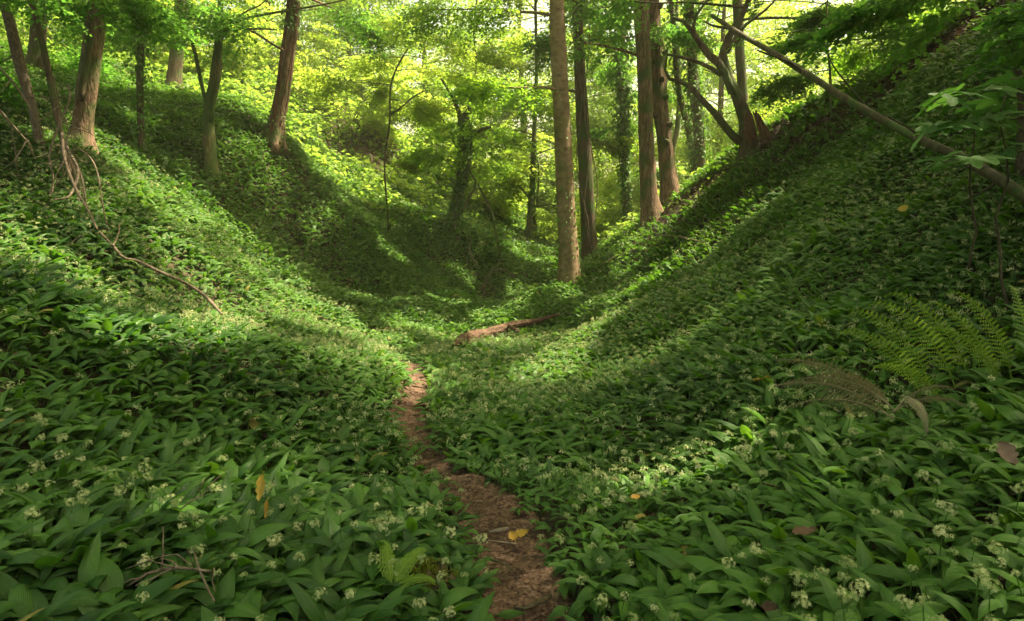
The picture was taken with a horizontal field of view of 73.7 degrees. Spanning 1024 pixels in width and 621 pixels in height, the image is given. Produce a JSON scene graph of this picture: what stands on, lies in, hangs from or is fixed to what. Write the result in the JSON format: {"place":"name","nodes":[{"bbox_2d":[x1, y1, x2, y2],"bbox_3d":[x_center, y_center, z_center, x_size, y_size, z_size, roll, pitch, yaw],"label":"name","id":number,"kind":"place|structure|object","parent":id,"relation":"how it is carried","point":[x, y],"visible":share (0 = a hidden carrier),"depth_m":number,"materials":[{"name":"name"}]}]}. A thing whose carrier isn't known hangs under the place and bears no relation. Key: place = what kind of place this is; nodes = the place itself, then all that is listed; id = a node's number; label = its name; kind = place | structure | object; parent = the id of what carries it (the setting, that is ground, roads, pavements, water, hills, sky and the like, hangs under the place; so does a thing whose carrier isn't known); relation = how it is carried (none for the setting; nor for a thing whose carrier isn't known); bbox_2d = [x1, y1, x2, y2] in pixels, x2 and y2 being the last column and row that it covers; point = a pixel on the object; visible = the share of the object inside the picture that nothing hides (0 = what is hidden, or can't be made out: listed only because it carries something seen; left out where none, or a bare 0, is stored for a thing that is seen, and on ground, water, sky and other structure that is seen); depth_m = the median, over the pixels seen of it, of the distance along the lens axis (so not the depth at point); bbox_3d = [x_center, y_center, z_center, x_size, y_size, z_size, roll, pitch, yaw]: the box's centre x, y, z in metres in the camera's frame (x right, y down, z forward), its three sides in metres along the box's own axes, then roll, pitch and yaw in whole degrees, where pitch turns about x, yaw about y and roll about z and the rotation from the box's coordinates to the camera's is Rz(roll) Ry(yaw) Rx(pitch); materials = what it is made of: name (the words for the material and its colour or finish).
{"place":"outdoors","nodes":[
{"label":"outdoors","id":0,"kind":"place"},
{"bbox_2d":[362,328,569,620],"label":"path","id":1,"kind":"structure","parent":0,"point":[503,599],"depth_m":3.42,"materials":[{"name":"soil"}]},
{"bbox_2d":[489,526,509,533],"bbox_3d":[-0.059,1.056,3.281,0.099,0.034,0.023,0,8,0],"label":"stick","id":2,"kind":"object","parent":1,"relation":"on","point":[499,530],"visible":1,"depth_m":3.27,"materials":[{"name":"brown plant"}]},
{"bbox_2d":[516,529,528,536],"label":"yellow leaf","id":3,"kind":"object","parent":1,"relation":"on","point":[521,532],"visible":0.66,"depth_m":3.24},
{"bbox_2d":[514,594,551,610],"bbox_3d":[0.091,1.149,2.677,0.180,0.028,0.042,-6,10,-37],"label":"stick","id":4,"kind":"object","parent":1,"relation":"on","point":[537,602],"visible":1,"depth_m":2.66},
{"bbox_2d":[22,0,971,185],"label":"sky","id":5,"kind":"structure","parent":0,"point":[531,25],"materials":[{"name":"white"}]},
{"bbox_2d":[0,0,1023,620],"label":"ground","id":6,"kind":"structure","parent":0,"point":[546,514],"depth_m":8.20,"materials":[{"name":"soil"}]},
{"bbox_2d":[0,0,82,50],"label":"shrub","id":7,"kind":"object","parent":6,"relation":"on","point":[24,29],"visible":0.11,"depth_m":20.78,"materials":[{"name":"green plant"}]},
{"bbox_2d":[0,0,115,156],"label":"broken tree","id":8,"kind":"object","parent":6,"relation":"on","point":[17,57],"visible":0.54,"depth_m":9.78,"materials":[{"name":"brown plant"}]},
{"bbox_2d":[25,1,127,80],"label":"background tree","id":9,"kind":"object","parent":6,"relation":"on","point":[34,56],"visible":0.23,"depth_m":15.41,"materials":[{"name":"green plant"}]},
{"bbox_2d":[53,74,111,201],"bbox_3d":[-5.111,-1.969,8.004,1.170,1.637,0.234,6,10,34],"label":"dead branch","id":10,"kind":"object","parent":6,"relation":"on","point":[57,91],"visible":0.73,"depth_m":7.97,"materials":[{"name":"brown plant"}]},
{"bbox_2d":[35,106,90,130],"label":"dead branch","id":11,"kind":"object","parent":10,"relation":"attached to","point":[63,121],"visible":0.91,"depth_m":7.99,"materials":[{"name":"brown plant"}]},
{"bbox_2d":[68,1,108,158],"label":"leaning trunk tree","id":12,"kind":"object","parent":6,"relation":"on","point":[88,77],"visible":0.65,"depth_m":10.51,"materials":[{"name":"brown plant"}]},
{"bbox_2d":[0,0,208,211],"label":"leaning tree","id":13,"kind":"object","parent":6,"relation":"on","point":[159,20],"visible":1,"depth_m":9.18,"materials":[{"name":"green plant"}]},
{"bbox_2d":[4,67,73,123],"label":"dead branch","id":14,"kind":"object","parent":13,"relation":"attached to","point":[41,94],"visible":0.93,"depth_m":8.12,"materials":[{"name":"brown plant"}]},
{"bbox_2d":[53,140,87,206],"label":"dead branch","id":15,"kind":"object","parent":13,"relation":"attached to","point":[78,173],"visible":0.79,"depth_m":7.97,"materials":[{"name":"brown plant"}]},
{"bbox_2d":[55,1,192,72],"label":"shrub","id":16,"kind":"object","parent":6,"relation":"on","point":[162,48],"visible":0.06,"depth_m":23.04,"materials":[{"name":"green plant"}]},
{"bbox_2d":[114,1,167,150],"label":"ivy clad tree","id":17,"kind":"object","parent":6,"relation":"on","point":[139,66],"visible":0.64,"depth_m":12.51,"materials":[{"name":"green plant"}]},
{"bbox_2d":[26,0,283,49],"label":"background tree","id":18,"kind":"object","parent":6,"relation":"on","point":[240,3],"visible":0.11,"depth_m":30.50,"materials":[{"name":"green plant"}]},
{"bbox_2d":[164,0,188,88],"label":"straight tree","id":19,"kind":"object","parent":6,"relation":"on","point":[175,68],"visible":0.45,"depth_m":19.06,"materials":[{"name":"brown plant"}]},
{"bbox_2d":[34,0,345,186],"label":"forked tree","id":20,"kind":"object","parent":6,"relation":"on","point":[209,150],"visible":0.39,"depth_m":13.42,"materials":[{"name":"brown plant"}]},
{"bbox_2d":[180,473,222,508],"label":"dead stalk","id":21,"kind":"object","parent":6,"relation":"on","point":[200,492],"visible":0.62,"depth_m":2.92,"materials":[{"name":"brown plant"}]},
{"bbox_2d":[122,0,282,81],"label":"shrub","id":22,"kind":"object","parent":6,"relation":"on","point":[164,60],"visible":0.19,"depth_m":22.91,"materials":[{"name":"green plant"}]},
{"bbox_2d":[216,0,323,69],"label":"background tree","id":23,"kind":"object","parent":6,"relation":"on","point":[274,31],"visible":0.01,"depth_m":47.91,"materials":[{"name":"green plant"}]},
{"bbox_2d":[143,0,399,155],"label":"stringy bark tree","id":24,"kind":"object","parent":6,"relation":"on","point":[275,136],"visible":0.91,"depth_m":15.21,"materials":[{"name":"brown plant"}]},
{"bbox_2d":[194,0,368,98],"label":"background tree","id":25,"kind":"object","parent":6,"relation":"on","point":[270,16],"visible":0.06,"depth_m":36.14,"materials":[{"name":"green plant"}]},
{"bbox_2d":[238,20,353,83],"bbox_3d":[-9.297,-9.761,28.217,5.652,3.886,5.146,3,9,23],"label":"shrub","id":26,"kind":"object","parent":6,"relation":"on","point":[264,59],"visible":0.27,"depth_m":26.87,"materials":[{"name":"green plant"}]},
{"bbox_2d":[195,0,417,67],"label":"background tree","id":27,"kind":"object","parent":6,"relation":"on","point":[367,10],"visible":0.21,"depth_m":29.85,"materials":[{"name":"green plant"}]},
{"bbox_2d":[0,41,694,346],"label":"ivy cover","id":28,"kind":"object","parent":6,"relation":"on","point":[311,166],"visible":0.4,"depth_m":15.41,"materials":[{"name":"green plant"}]},
{"bbox_2d":[330,67,372,102],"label":"shrub","id":29,"kind":"object","parent":6,"relation":"on","point":[363,88],"visible":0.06,"depth_m":29.01,"materials":[{"name":"green plant"}]},
{"bbox_2d":[272,51,431,155],"bbox_3d":[-5.547,-7.575,24.784,5.580,3.837,5.081,-7,11,-42],"label":"shrub","id":30,"kind":"object","parent":6,"relation":"on","point":[371,118],"visible":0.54,"depth_m":24.35,"materials":[{"name":"green plant"}]},
{"bbox_2d":[268,0,449,133],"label":"background tree","id":31,"kind":"object","parent":6,"relation":"on","point":[350,53],"visible":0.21,"depth_m":30.31,"materials":[{"name":"green plant"}]},
{"bbox_2d":[0,31,721,288],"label":"undergrowth","id":32,"kind":"object","parent":6,"relation":"on","point":[304,119],"visible":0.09,"depth_m":22.29,"materials":[{"name":"green plant"}]},
{"bbox_2d":[303,0,452,126],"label":"background tree","id":33,"kind":"object","parent":6,"relation":"on","point":[390,49],"visible":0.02,"depth_m":40.58,"materials":[{"name":"green plant"}]},
{"bbox_2d":[297,9,492,230],"bbox_3d":[-2.730,-4.688,18.080,4.623,6.148,4.292,4,9,28],"label":"sapling","id":34,"kind":"object","parent":6,"relation":"on","point":[425,113],"visible":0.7,"depth_m":17.56,"materials":[{"name":"green plant"}]},
{"bbox_2d":[358,92,465,149],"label":"shrub","id":35,"kind":"object","parent":6,"relation":"on","point":[425,141],"visible":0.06,"depth_m":29.99,"materials":[{"name":"green plant"}]},
{"bbox_2d":[316,0,517,123],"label":"background tree","id":36,"kind":"object","parent":6,"relation":"on","point":[440,32],"visible":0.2,"depth_m":33.65,"materials":[{"name":"green plant"}]},
{"bbox_2d":[403,554,458,614],"bbox_3d":[-0.319,1.106,2.744,0.317,0.253,0.245,-3,9,-18],"label":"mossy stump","id":37,"kind":"object","parent":6,"relation":"on","point":[432,568],"visible":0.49,"depth_m":2.71,"materials":[{"name":"green plant"}]},
{"bbox_2d":[408,106,501,168],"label":"shrub","id":38,"kind":"object","parent":6,"relation":"on","point":[419,137],"visible":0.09,"depth_m":27.98,"materials":[{"name":"green plant"}]},
{"bbox_2d":[395,0,538,255],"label":"crooked tree","id":39,"kind":"object","parent":6,"relation":"on","point":[466,149],"visible":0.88,"depth_m":19.40,"materials":[{"name":"green plant"}]},
{"bbox_2d":[436,240,519,299],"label":"bramble stem","id":40,"kind":"object","parent":6,"relation":"on","point":[488,276],"visible":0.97,"depth_m":16.61,"materials":[{"name":"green plant"}]},
{"bbox_2d":[377,0,581,283],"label":"beech tree","id":41,"kind":"object","parent":6,"relation":"on","point":[569,261],"visible":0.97,"depth_m":15.07,"materials":[{"name":"brown plant"}]},
{"bbox_2d":[415,18,553,167],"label":"background tree","id":42,"kind":"object","parent":6,"relation":"on","point":[431,55],"visible":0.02,"depth_m":45.08,"materials":[{"name":"green plant"}]},
{"bbox_2d":[430,127,554,218],"bbox_3d":[-0.971,-4.829,25.905,5.856,4.027,5.333,2,8,17],"label":"shrub","id":43,"kind":"object","parent":6,"relation":"on","point":[500,198],"visible":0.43,"depth_m":24.79,"materials":[{"name":"green plant"}]},
{"bbox_2d":[0,117,1023,620],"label":"wild garlic","id":44,"kind":"object","parent":6,"relation":"on","point":[668,561],"visible":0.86,"depth_m":3.46,"materials":[{"name":"green plant"}]},
{"bbox_2d":[41,132,97,244],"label":"dead branch","id":45,"kind":"object","parent":44,"relation":"on","point":[67,169],"visible":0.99,"depth_m":7.63,"materials":[{"name":"brown plant"}]},
{"bbox_2d":[124,526,215,601],"bbox_3d":[-1.175,0.882,2.343,0.411,0.231,0.131,1,8,9],"label":"twiggy branch","id":46,"kind":"object","parent":44,"relation":"on","point":[168,568],"visible":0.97,"depth_m":2.32,"materials":[{"name":"brown plant"}]},
{"bbox_2d":[256,472,264,500],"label":"yellow leaf","id":47,"kind":"object","parent":44,"relation":"on","point":[260,482],"visible":1,"depth_m":3.15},
{"bbox_2d":[378,539,435,587],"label":"green fern","id":48,"kind":"object","parent":44,"relation":"on","point":[406,564],"visible":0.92,"depth_m":2.67,"materials":[{"name":"plant"}]},
{"bbox_2d":[759,600,778,610],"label":"dead leaf","id":49,"kind":"object","parent":44,"relation":"on","point":[767,605],"visible":1,"depth_m":2.00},
{"bbox_2d":[787,526,816,536],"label":"dead leaf","id":50,"kind":"object","parent":44,"relation":"on","point":[803,530],"visible":0.99,"depth_m":2.39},
{"bbox_2d":[772,357,966,434],"bbox_3d":[1.648,0.371,3.183,0.868,0.277,0.408,2,8,11],"label":"brown fern","id":51,"kind":"object","parent":44,"relation":"on","point":[861,383],"visible":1,"depth_m":3.17,"materials":[{"name":"plant"}]},
{"bbox_2d":[930,285,1023,377],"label":"green fern","id":52,"kind":"object","parent":44,"relation":"on","point":[999,340],"visible":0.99,"depth_m":3.50,"materials":[{"name":"plant"}]},
{"bbox_2d":[995,439,1018,465],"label":"dead leaf","id":53,"kind":"object","parent":44,"relation":"on","point":[1006,451],"visible":1,"depth_m":2.29,"materials":[{"name":"plant"}]},
{"bbox_2d":[0,0,1023,387],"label":"wild garlic","id":54,"kind":"object","parent":6,"relation":"on","point":[856,226],"visible":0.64,"depth_m":10.20,"materials":[{"name":"green plant"}]},
{"bbox_2d":[0,67,42,135],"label":"dead branch","id":55,"kind":"object","parent":54,"relation":"on","point":[14,84],"visible":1,"depth_m":7.80,"materials":[{"name":"brown plant"}]},
{"bbox_2d":[0,109,46,164],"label":"dead branch","id":56,"kind":"object","parent":54,"relation":"on","point":[14,127],"visible":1,"depth_m":7.10,"materials":[{"name":"brown plant"}]},
{"bbox_2d":[0,112,53,179],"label":"dead branch","id":57,"kind":"object","parent":54,"relation":"on","point":[17,146],"visible":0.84,"depth_m":7.95,"materials":[{"name":"brown plant"}]},
{"bbox_2d":[48,83,70,197],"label":"dead branch","id":58,"kind":"object","parent":54,"relation":"on","point":[54,136],"visible":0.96,"depth_m":7.86,"materials":[{"name":"brown plant"}]},
{"bbox_2d":[52,123,95,212],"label":"dead branch","id":59,"kind":"object","parent":54,"relation":"on","point":[62,159],"visible":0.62,"depth_m":7.89,"materials":[{"name":"brown plant"}]},
{"bbox_2d":[79,148,113,235],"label":"dead branch","id":60,"kind":"object","parent":54,"relation":"on","point":[99,179],"visible":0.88,"depth_m":8.06,"materials":[{"name":"brown plant"}]},
{"bbox_2d":[98,223,222,314],"bbox_3d":[-3.205,-0.449,6.872,3.423,0.825,0.911,8,11,44],"label":"fallen branch","id":61,"kind":"object","parent":54,"relation":"on","point":[208,299],"visible":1,"depth_m":7.51,"materials":[{"name":"brown plant"}]},
{"bbox_2d":[453,313,558,346],"bbox_3d":[-0.418,0.392,11.712,1.129,0.655,5.132,3,9,19],"label":"fallen log","id":62,"kind":"object","parent":54,"relation":"on","point":[493,331],"visible":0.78,"depth_m":13.15,"materials":[{"name":"brown wood"}]},
{"bbox_2d":[0,3,1023,620],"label":"garlic flowers","id":63,"kind":"object","parent":54,"relation":"on","point":[804,603],"visible":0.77,"depth_m":5.49,"materials":[{"name":"plant"}]},
{"bbox_2d":[0,197,1023,620],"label":"flower stalks","id":64,"kind":"object","parent":6,"relation":"on","point":[604,445],"visible":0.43,"depth_m":4.06,"materials":[{"name":"green plant"}]},
{"bbox_2d":[487,150,577,213],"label":"shrub","id":65,"kind":"object","parent":6,"relation":"on","point":[544,193],"visible":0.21,"depth_m":29.89,"materials":[{"name":"green plant"}]},
{"bbox_2d":[410,0,657,187],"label":"background tree","id":66,"kind":"object","parent":6,"relation":"on","point":[522,69],"visible":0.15,"depth_m":34.87,"materials":[{"name":"green plant"}]},
{"bbox_2d":[456,0,638,237],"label":"slender tree","id":67,"kind":"object","parent":6,"relation":"on","point":[498,63],"visible":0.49,"depth_m":23.60,"materials":[{"name":"green plant"}]},
{"bbox_2d":[484,30,638,205],"bbox_3d":[2.135,-9.297,34.858,9.736,9.268,11.770,6,10,36],"label":"background tree","id":68,"kind":"object","parent":6,"relation":"on","point":[549,129],"visible":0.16,"depth_m":33.61,"materials":[{"name":"green plant"}]},
{"bbox_2d":[523,197,617,246],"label":"shrub","id":69,"kind":"object","parent":6,"relation":"on","point":[549,231],"visible":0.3,"depth_m":24.45,"materials":[{"name":"green plant"}]},
{"bbox_2d":[438,0,721,260],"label":"straight tree","id":70,"kind":"object","parent":6,"relation":"on","point":[683,37],"visible":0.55,"depth_m":18.36,"materials":[{"name":"brown plant"}]},
{"bbox_2d":[546,178,620,217],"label":"shrub","id":71,"kind":"object","parent":6,"relation":"on","point":[608,186],"visible":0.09,"depth_m":29.13,"materials":[{"name":"green plant"}]},
{"bbox_2d":[528,76,639,201],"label":"background tree","id":72,"kind":"object","parent":6,"relation":"on","point":[543,156],"visible":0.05,"depth_m":42.52,"materials":[{"name":"green plant"}]},
{"bbox_2d":[518,0,664,231],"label":"twin trunk tree","id":73,"kind":"object","parent":6,"relation":"on","point":[651,207],"visible":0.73,"depth_m":16.63,"materials":[{"name":"brown plant"}]},
{"bbox_2d":[575,191,620,232],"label":"shrub","id":74,"kind":"object","parent":6,"relation":"on","point":[605,212],"visible":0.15,"depth_m":26.04,"materials":[{"name":"green plant"}]},
{"bbox_2d":[569,47,637,195],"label":"background tree","id":75,"kind":"object","parent":6,"relation":"on","point":[599,110],"visible":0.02,"depth_m":53.20,"materials":[{"name":"green plant"}]},
{"bbox_2d":[593,171,639,216],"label":"shrub","id":76,"kind":"object","parent":6,"relation":"on","point":[604,183],"visible":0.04,"depth_m":30.85,"materials":[{"name":"green plant"}]},
{"bbox_2d":[534,0,737,201],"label":"background tree","id":77,"kind":"object","parent":6,"relation":"on","point":[632,67],"visible":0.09,"depth_m":34.18,"materials":[{"name":"green plant"}]},
{"bbox_2d":[575,1,707,225],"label":"ivy clad tree","id":78,"kind":"object","parent":6,"relation":"on","point":[622,98],"visible":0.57,"depth_m":23.27,"materials":[{"name":"green plant"}]},
{"bbox_2d":[601,168,684,231],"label":"shrub","id":79,"kind":"object","parent":6,"relation":"on","point":[635,208],"visible":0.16,"depth_m":24.49,"materials":[{"name":"green plant"}]},
{"bbox_2d":[602,0,692,179],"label":"leaning tree","id":80,"kind":"object","parent":6,"relation":"on","point":[676,72],"visible":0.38,"depth_m":20.73,"materials":[{"name":"green plant"}]},
{"bbox_2d":[606,153,708,205],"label":"shrub","id":81,"kind":"object","parent":6,"relation":"on","point":[637,165],"visible":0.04,"depth_m":26.90,"materials":[{"name":"green plant"}]},
{"bbox_2d":[322,1,999,620],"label":"leaf litter","id":82,"kind":"object","parent":6,"relation":"on","point":[958,33],"visible":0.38,"depth_m":11.99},
{"bbox_2d":[649,0,680,207],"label":"knotty tree","id":83,"kind":"object","parent":6,"relation":"on","point":[668,179],"visible":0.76,"depth_m":17.33,"materials":[{"name":"brown plant"}]},
{"bbox_2d":[617,0,767,178],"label":"ivy clad tree","id":84,"kind":"object","parent":6,"relation":"on","point":[697,151],"visible":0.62,"depth_m":20.27,"materials":[{"name":"green plant"}]},
{"bbox_2d":[658,129,727,174],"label":"shrub","id":85,"kind":"object","parent":6,"relation":"on","point":[683,151],"visible":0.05,"depth_m":24.79,"materials":[{"name":"green plant"}]},
{"bbox_2d":[634,0,751,155],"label":"slender tree","id":86,"kind":"object","parent":6,"relation":"on","point":[676,130],"visible":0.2,"depth_m":23.27,"materials":[{"name":"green plant"}]},
{"bbox_2d":[570,0,822,135],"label":"background tree","id":87,"kind":"object","parent":6,"relation":"on","point":[741,73],"visible":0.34,"depth_m":17.69,"materials":[{"name":"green plant"}]},
{"bbox_2d":[633,0,761,163],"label":"background tree","id":88,"kind":"object","parent":6,"relation":"on","point":[730,110],"visible":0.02,"depth_m":42.34,"materials":[{"name":"green plant"}]},
{"bbox_2d":[594,0,831,200],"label":"background tree","id":89,"kind":"object","parent":6,"relation":"on","point":[787,11],"visible":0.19,"depth_m":26.58,"materials":[{"name":"green plant"}]},
{"bbox_2d":[539,0,902,170],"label":"spreading tree","id":90,"kind":"object","parent":6,"relation":"on","point":[746,140],"visible":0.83,"depth_m":14.63,"materials":[{"name":"brown plant"}]},
{"bbox_2d":[636,0,835,169],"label":"background tree","id":91,"kind":"object","parent":6,"relation":"on","point":[714,79],"visible":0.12,"depth_m":32.17,"materials":[{"name":"green plant"}]},
{"bbox_2d":[706,101,798,153],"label":"shrub","id":92,"kind":"object","parent":6,"relation":"on","point":[732,142],"visible":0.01,"depth_m":26.25,"materials":[{"name":"green plant"}]},
{"bbox_2d":[752,69,850,122],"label":"shrub","id":93,"kind":"object","parent":6,"relation":"on","point":[774,109],"depth_m":20.30,"materials":[{"name":"green plant"}]},
{"bbox_2d":[591,0,1015,259],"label":"ridge ivy","id":94,"kind":"object","parent":6,"relation":"on","point":[789,154],"visible":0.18,"depth_m":14.24,"materials":[{"name":"green plant"}]},
{"bbox_2d":[726,0,940,117],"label":"sapling","id":95,"kind":"object","parent":6,"relation":"on","point":[794,85],"visible":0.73,"depth_m":13.09,"materials":[{"name":"green plant"}]},
{"bbox_2d":[737,0,953,119],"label":"background tree","id":96,"kind":"object","parent":6,"relation":"on","point":[819,52],"visible":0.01,"depth_m":35.55,"materials":[{"name":"green plant"}]},
{"bbox_2d":[749,0,944,111],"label":"background tree","id":97,"kind":"object","parent":6,"relation":"on","point":[811,66],"visible":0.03,"depth_m":27.65,"materials":[{"name":"green plant"}]},
{"bbox_2d":[705,0,1023,203],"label":"tree","id":98,"kind":"object","parent":6,"relation":"on","point":[1014,188],"visible":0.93,"depth_m":7.79,"materials":[{"name":"brown plant"}]},
{"bbox_2d":[792,0,959,79],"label":"sapling","id":99,"kind":"object","parent":6,"relation":"on","point":[854,60],"visible":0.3,"depth_m":14.74,"materials":[{"name":"green plant"}]},
{"bbox_2d":[794,0,1023,180],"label":"hazel tree","id":100,"kind":"object","parent":6,"relation":"on","point":[861,12],"visible":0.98,"depth_m":5.98,"materials":[{"name":"green plant"}]},
{"bbox_2d":[837,291,1013,402],"bbox_3d":[2.288,0.193,3.719,1.042,0.564,0.402,0,8,0],"label":"green fern","id":101,"kind":"object","parent":6,"relation":"on","point":[902,367],"visible":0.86,"depth_m":3.73,"materials":[{"name":"plant"}]},
{"bbox_2d":[907,117,1022,282],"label":"maple sapling","id":102,"kind":"object","parent":6,"relation":"on","point":[980,133],"visible":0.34,"depth_m":4.82,"materials":[{"name":"green plant"}]},
{"bbox_2d":[909,69,1023,319],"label":"maple sapling","id":103,"kind":"object","parent":6,"relation":"on","point":[992,95],"visible":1,"depth_m":3.95,"materials":[{"name":"green plant"}]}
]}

